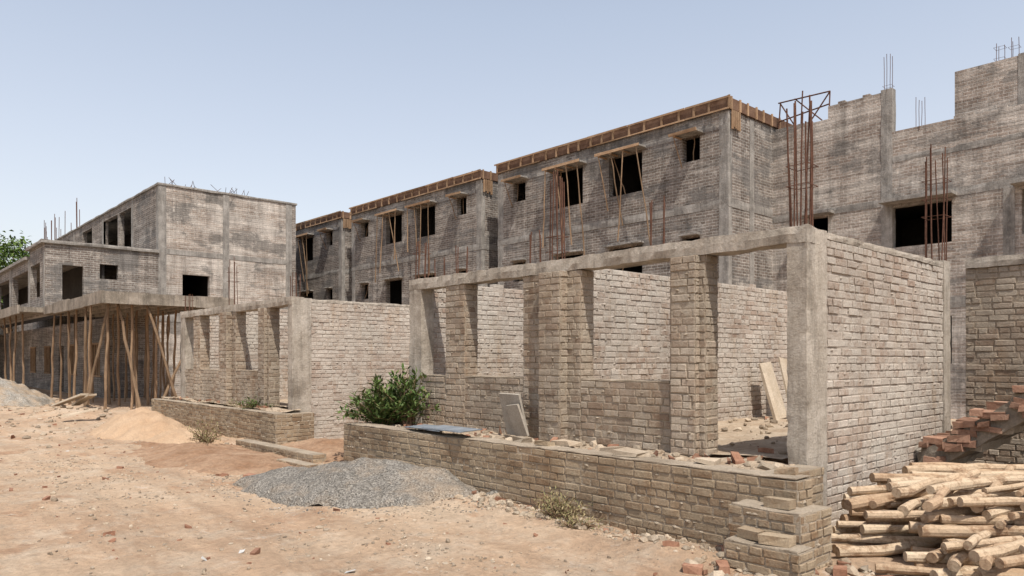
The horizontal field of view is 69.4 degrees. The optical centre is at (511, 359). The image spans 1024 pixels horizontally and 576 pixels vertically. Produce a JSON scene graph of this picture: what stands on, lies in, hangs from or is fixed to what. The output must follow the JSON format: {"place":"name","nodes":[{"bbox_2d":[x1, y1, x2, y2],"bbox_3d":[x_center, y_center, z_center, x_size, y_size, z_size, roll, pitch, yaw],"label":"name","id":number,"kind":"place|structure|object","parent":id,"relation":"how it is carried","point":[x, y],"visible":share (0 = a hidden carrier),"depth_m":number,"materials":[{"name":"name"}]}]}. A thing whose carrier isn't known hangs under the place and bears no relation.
{"place":"outdoors","nodes":[
{"label":"outdoors","id":0,"kind":"place"},
{"bbox_2d":[0,387,965,575],"bbox_3d":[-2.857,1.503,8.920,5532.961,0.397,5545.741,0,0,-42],"label":"ground","id":1,"kind":"structure","parent":0,"point":[23,552],"depth_m":6.96,"materials":[{"name":"brown soil"}]},
{"bbox_2d":[0,229,31,334],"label":"leafy tree","id":2,"kind":"object","parent":1,"relation":"on","point":[7,250],"visible":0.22,"depth_m":59.44,"materials":[{"name":"green plant"}]},
{"bbox_2d":[0,378,54,406],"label":"gravel pile","id":3,"kind":"object","parent":1,"relation":"on","point":[12,393],"visible":0.82,"depth_m":26.66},
{"bbox_2d":[51,393,101,417],"bbox_3d":[-11.980,1.201,20.369,1.010,0.528,3.867,0,0,-35],"label":"timber plank","id":4,"kind":"object","parent":1,"relation":"on","point":[84,397],"visible":1,"depth_m":21.01,"materials":[{"name":"beige wood"}]},
{"bbox_2d":[3,234,207,373],"bbox_3d":[-22.814,-3.000,43.422,8.300,9.200,25.460,0,0,-42],"label":"interior","id":5,"kind":"object","parent":1,"relation":"on","point":[72,284],"visible":0.21,"depth_m":36.57,"materials":[{"name":"black"}]},
{"bbox_2d":[0,290,233,410],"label":"propped concrete canopy","id":6,"kind":"object","parent":1,"relation":"on","point":[122,305],"visible":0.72,"depth_m":26.09,"materials":[{"name":"brown wood"}]},
{"bbox_2d":[88,407,188,440],"bbox_3d":[-7.952,1.389,16.019,2.200,0.689,4.200,0,0,-42],"label":"sand heap","id":7,"kind":"object","parent":1,"relation":"on","point":[139,423],"visible":0.66,"depth_m":15.26,"materials":[{"name":"beige sand"}]},
{"bbox_2d":[0,187,295,397],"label":"walls","id":8,"kind":"structure","parent":1,"relation":"on","point":[137,271],"depth_m":32.48,"materials":[{"name":"grey concrete"}]},
{"bbox_2d":[30,343,101,376],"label":"window frames","id":9,"kind":"structure","parent":8,"relation":"attached to","point":[47,359],"depth_m":39.90,"materials":[{"name":"brown wood"}]},
{"bbox_2d":[44,178,248,239],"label":"roof rebar","id":10,"kind":"object","parent":8,"relation":"on","point":[45,232],"visible":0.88,"depth_m":48.25,"materials":[{"name":"metal"}]},
{"bbox_2d":[0,182,296,321],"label":"slabs and columns","id":11,"kind":"structure","parent":1,"relation":"on","point":[161,250],"depth_m":34.47,"materials":[{"name":"grey concrete"}]},
{"bbox_2d":[142,428,223,443],"bbox_3d":[-6.464,1.534,14.534,1.500,0.352,2.600,0,0,-42],"label":"sand heap","id":12,"kind":"object","parent":1,"relation":"on","point":[176,436],"visible":0.5,"depth_m":14.08,"materials":[{"name":"beige sand"}]},
{"bbox_2d":[185,420,231,442],"bbox_3d":[-5.547,1.297,13.332,0.672,0.579,1.094,0,0,-42],"label":"dry bush","id":13,"kind":"object","parent":1,"relation":"on","point":[205,438],"visible":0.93,"depth_m":13.31,"materials":[{"name":"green plant"}]},
{"bbox_2d":[69,447,355,572],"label":"paper litter","id":14,"kind":"object","parent":1,"relation":"on","point":[204,559],"visible":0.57,"depth_m":6.07,"materials":[{"name":"paper"}]},
{"bbox_2d":[127,441,297,474],"bbox_3d":[-4.943,1.585,12.267,2.200,0.267,6.600,0,0,-42],"label":"dirt heap","id":15,"kind":"object","parent":1,"relation":"on","point":[205,457],"visible":0.59,"depth_m":11.55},
{"bbox_2d":[159,186,285,396],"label":"end wall","id":16,"kind":"structure","parent":1,"relation":"on","point":[194,222],"depth_m":34.30,"materials":[{"name":"grey concrete"}]},
{"bbox_2d":[151,399,313,444],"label":"bricks","id":17,"kind":"object","parent":1,"relation":"on","point":[277,430],"visible":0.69,"depth_m":15.21,"materials":[{"name":"beige brick"}]},
{"bbox_2d":[151,398,313,443],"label":"low brick wall","id":18,"kind":"structure","parent":1,"relation":"on","point":[229,407],"depth_m":15.28,"materials":[{"name":"beige brick"}]},
{"bbox_2d":[162,397,300,412],"bbox_3d":[-6.758,1.006,17.174,0.400,0.079,7.300,0,0,-42],"label":"rubble","id":19,"kind":"object","parent":18,"relation":"on","point":[269,410],"visible":0.54,"depth_m":15.17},
{"bbox_2d":[227,395,278,409],"bbox_3d":[-5.444,0.910,15.603,0.944,0.359,1.213,0,0,-42],"label":"weed clump","id":20,"kind":"object","parent":19,"relation":"on","point":[253,405],"visible":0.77,"depth_m":15.49,"materials":[{"name":"green plant"}]},
{"bbox_2d":[236,439,326,467],"bbox_3d":[-3.979,1.590,12.306,0.726,0.220,3.673,0,0,-42],"label":"brick step","id":21,"kind":"object","parent":1,"relation":"on","point":[301,457],"visible":0.73,"depth_m":12.09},
{"bbox_2d":[181,296,409,438],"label":"unfinished brick shop","id":22,"kind":"structure","parent":1,"relation":"on","point":[318,358],"depth_m":15.68,"materials":[{"name":"brick"}]},
{"bbox_2d":[183,294,193,310],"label":"column rebar","id":23,"kind":"object","parent":22,"relation":"on","point":[189,306],"depth_m":19.34,"materials":[{"name":"metal"}]},
{"bbox_2d":[226,258,238,305],"bbox_3d":[-6.450,-1.777,17.103,0.218,1.255,0.234,0,0,-42],"label":"column rebar","id":24,"kind":"object","parent":22,"relation":"on","point":[228,272],"depth_m":17.03,"materials":[{"name":"metal"}]},
{"bbox_2d":[290,272,300,296],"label":"column rebar","id":25,"kind":"object","parent":22,"relation":"on","point":[292,284],"depth_m":14.70,"materials":[{"name":"metal"}]},
{"bbox_2d":[283,438,343,461],"bbox_3d":[-2.925,1.565,13.022,2.400,0.327,4.400,0,0,-42],"label":"dirt heap","id":26,"kind":"object","parent":1,"relation":"on","point":[333,449],"visible":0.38,"depth_m":12.66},
{"bbox_2d":[296,211,351,300],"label":"unfinished apartment block","id":27,"kind":"structure","parent":1,"relation":"on","point":[323,255],"depth_m":40.08,"materials":[{"name":"grey brick"}]},
{"bbox_2d":[208,461,515,515],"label":"loose gravel","id":28,"kind":"structure","parent":1,"relation":"on","point":[350,510],"depth_m":8.04,"materials":[{"name":"grey gravel"}]},
{"bbox_2d":[233,457,501,508],"bbox_3d":[-1.849,1.456,9.134,3.800,0.516,1.960,0,0,28],"label":"gravel pile","id":29,"kind":"object","parent":1,"relation":"on","point":[364,483],"visible":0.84,"depth_m":8.56,"materials":[{"name":"grey gravel"}]},
{"bbox_2d":[349,169,497,304],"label":"unfinished apartment block","id":30,"kind":"structure","parent":1,"relation":"on","point":[443,218],"depth_m":33.60,"materials":[{"name":"grey concrete"}]},
{"bbox_2d":[0,397,892,575],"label":"broken bricks","id":31,"kind":"object","parent":1,"relation":"on","point":[840,569],"visible":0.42,"depth_m":7.04,"materials":[{"name":"brown brick"}]},
{"bbox_2d":[0,396,951,575],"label":"rubble","id":32,"kind":"object","parent":1,"relation":"on","point":[852,570],"visible":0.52,"depth_m":7.47,"materials":[{"name":"stone"}]},
{"bbox_2d":[527,486,592,520],"bbox_3d":[0.458,1.410,7.187,0.635,0.355,0.500,0,0,35],"label":"dry bush","id":33,"kind":"object","parent":1,"relation":"on","point":[553,505],"visible":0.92,"depth_m":7.19,"materials":[{"name":"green plant"}]},
{"bbox_2d":[549,510,603,528],"bbox_3d":[0.597,1.500,6.855,0.504,0.224,0.300,0,0,24],"label":"dry bush","id":34,"kind":"object","parent":1,"relation":"on","point":[588,525],"visible":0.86,"depth_m":6.84,"materials":[{"name":"beige plant"}]},
{"bbox_2d":[344,421,830,575],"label":"low brick wall","id":35,"kind":"structure","parent":1,"relation":"on","point":[799,549],"depth_m":6.71,"materials":[{"name":"brick"}]},
{"bbox_2d":[405,424,482,432],"bbox_3d":[-0.911,0.878,9.514,0.424,0.068,1.542,0,0,-37],"label":"metal sheet","id":36,"kind":"object","parent":35,"relation":"on","point":[448,428],"visible":1,"depth_m":9.35,"materials":[{"name":"grey metal"}]},
{"bbox_2d":[512,436,720,464],"bbox_3d":[0.941,0.905,7.577,0.372,0.082,2.645,0,0,-38],"label":"flat stone","id":37,"kind":"object","parent":35,"relation":"on","point":[623,451],"visible":1,"depth_m":7.25,"materials":[{"name":"beige stone"}]},
{"bbox_2d":[449,430,788,470],"bbox_3d":[0.305,0.995,8.877,0.900,0.080,6.480,0,0,-42],"label":"rubble","id":38,"kind":"object","parent":35,"relation":"on","point":[754,464],"visible":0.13,"depth_m":7.58,"materials":[{"name":"beige stone"}]},
{"bbox_2d":[329,373,428,425],"bbox_3d":[-1.988,0.653,11.299,1.381,0.908,1.917,0,0,-42],"label":"green shrub","id":39,"kind":"object","parent":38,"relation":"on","point":[375,408],"visible":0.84,"depth_m":11.06,"materials":[{"name":"green plant"}]},
{"bbox_2d":[382,364,440,425],"bbox_3d":[-1.540,0.519,11.003,0.811,0.974,1.111,0,0,-18],"label":"green shrub","id":40,"kind":"object","parent":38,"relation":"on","point":[404,387],"visible":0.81,"depth_m":10.90,"materials":[{"name":"green plant"}]},
{"bbox_2d":[499,393,528,435],"bbox_3d":[0.032,0.699,9.420,0.271,0.551,0.472,0,0,-42],"label":"leaning stone slab","id":41,"kind":"object","parent":38,"relation":"on","point":[513,414],"depth_m":9.38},
{"bbox_2d":[343,422,832,575],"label":"bricks","id":42,"kind":"object","parent":1,"relation":"on","point":[782,499],"visible":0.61,"depth_m":6.85,"materials":[{"name":"brown brick"}]},
{"bbox_2d":[494,94,818,289],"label":"unfinished apartment block","id":43,"kind":"structure","parent":1,"relation":"on","point":[704,169],"depth_m":23.97,"materials":[{"name":"grey brick"}]},
{"bbox_2d":[409,225,955,525],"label":"unfinished brick shop","id":44,"kind":"structure","parent":1,"relation":"on","point":[599,349],"depth_m":8.77,"materials":[{"name":"brick"}]},
{"bbox_2d":[413,241,430,278],"bbox_3d":[-1.408,-1.497,11.563,0.220,0.695,0.217,0,0,-42],"label":"column rebar","id":45,"kind":"object","parent":44,"relation":"on","point":[418,252],"depth_m":11.55,"materials":[{"name":"metal"}]},
{"bbox_2d":[434,257,444,275],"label":"column rebar","id":46,"kind":"object","parent":44,"relation":"on","point":[444,266],"depth_m":11.15,"materials":[{"name":"metal"}]},
{"bbox_2d":[455,246,467,272],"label":"column rebar","id":47,"kind":"object","parent":44,"relation":"on","point":[456,260],"depth_m":10.75,"materials":[{"name":"metal"}]},
{"bbox_2d":[529,230,540,263],"bbox_3d":[0.308,-1.419,9.676,0.160,0.538,0.163,0,0,5],"label":"column rebar","id":48,"kind":"object","parent":44,"relation":"on","point":[530,238],"depth_m":9.61,"materials":[{"name":"metal"}]},
{"bbox_2d":[546,169,567,260],"bbox_3d":[0.577,-1.778,9.377,0.222,1.256,0.221,0,0,-42],"label":"column rebar","id":49,"kind":"object","parent":44,"relation":"on","point":[561,184],"depth_m":9.35,"materials":[{"name":"metal"}]},
{"bbox_2d":[649,196,664,245],"bbox_3d":[1.618,-1.482,8.232,0.189,0.664,0.152,0,0,5],"label":"column rebar","id":50,"kind":"object","parent":44,"relation":"on","point":[650,204],"depth_m":8.17,"materials":[{"name":"metal"}]},
{"bbox_2d":[758,357,787,419],"bbox_3d":[4.404,0.473,12.132,1.159,1.042,0.513,0,0,-42],"label":"leaning plank","id":51,"kind":"object","parent":44,"relation":"on","point":[774,397],"visible":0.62,"depth_m":12.14,"materials":[{"name":"beige wood"}]},
{"bbox_2d":[786,95,817,226],"bbox_3d":[2.740,-1.819,7.022,0.241,1.339,0.260,0,0,-42],"label":"column rebar","id":52,"kind":"object","parent":44,"relation":"on","point":[810,128],"depth_m":6.98,"materials":[{"name":"metal"}]},
{"bbox_2d":[921,144,951,260],"bbox_3d":[5.396,-1.939,9.421,0.286,1.580,0.297,0,0,-42],"label":"column rebar","id":53,"kind":"object","parent":44,"relation":"on","point":[943,197],"depth_m":9.38,"materials":[{"name":"metal"}]},
{"bbox_2d":[772,88,1023,418],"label":"unfinished brick wing","id":54,"kind":"structure","parent":1,"relation":"on","point":[869,160],"depth_m":20.84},
{"bbox_2d":[883,54,894,88],"bbox_3d":[10.764,-8.191,21.156,0.243,1.182,0.250,0,0,-42],"label":"roof rebar","id":55,"kind":"object","parent":54,"relation":"on","point":[890,71],"visible":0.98,"depth_m":21.21,"materials":[{"name":"metal"}]},
{"bbox_2d":[955,56,1017,115],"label":"walls","id":56,"kind":"structure","parent":54,"relation":"on","point":[987,87],"depth_m":19.50,"materials":[{"name":"brick"}]},
{"bbox_2d":[995,43,1006,60],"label":"roof rebar","id":57,"kind":"object","parent":56,"relation":"on","point":[1000,49],"visible":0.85,"depth_m":19.43,"materials":[{"name":"grey metal"}]},
{"bbox_2d":[1010,37,1020,56],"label":"roof rebar","id":58,"kind":"object","parent":56,"relation":"on","point":[1011,46],"visible":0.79,"depth_m":19.27,"materials":[{"name":"grey metal"}]},
{"bbox_2d":[1018,52,1023,104],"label":"column","id":59,"kind":"structure","parent":54,"relation":"on","point":[1020,78],"depth_m":18.93,"materials":[{"name":"grey concrete"}]},
{"bbox_2d":[831,462,1023,575],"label":"log pile","id":60,"kind":"object","parent":1,"relation":"on","point":[943,519],"visible":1,"depth_m":5.94,"materials":[{"name":"brown wood"}]},
{"bbox_2d":[916,385,1023,463],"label":"broken brick staircase","id":61,"kind":"structure","parent":1,"relation":"on","point":[997,423],"depth_m":8.18,"materials":[{"name":"brick"}]},
{"bbox_2d":[965,265,1023,463],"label":"bricks","id":62,"kind":"object","parent":1,"relation":"on","point":[982,346],"visible":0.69,"depth_m":9.50,"materials":[{"name":"brick"}]},
{"bbox_2d":[965,254,1023,268],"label":"concrete beam","id":63,"kind":"structure","parent":62,"relation":"on","point":[991,261],"depth_m":9.48,"materials":[{"name":"concrete"}]},
{"bbox_2d":[966,264,1023,463],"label":"mortar","id":64,"kind":"object","parent":1,"relation":"on","point":[1016,299],"visible":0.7,"depth_m":9.51,"materials":[{"name":"grey concrete"}]},
{"bbox_2d":[0,0,1023,266],"label":"sky","id":65,"kind":"structure","parent":0,"point":[323,107],"materials":[{"name":"blue"}]}
]}

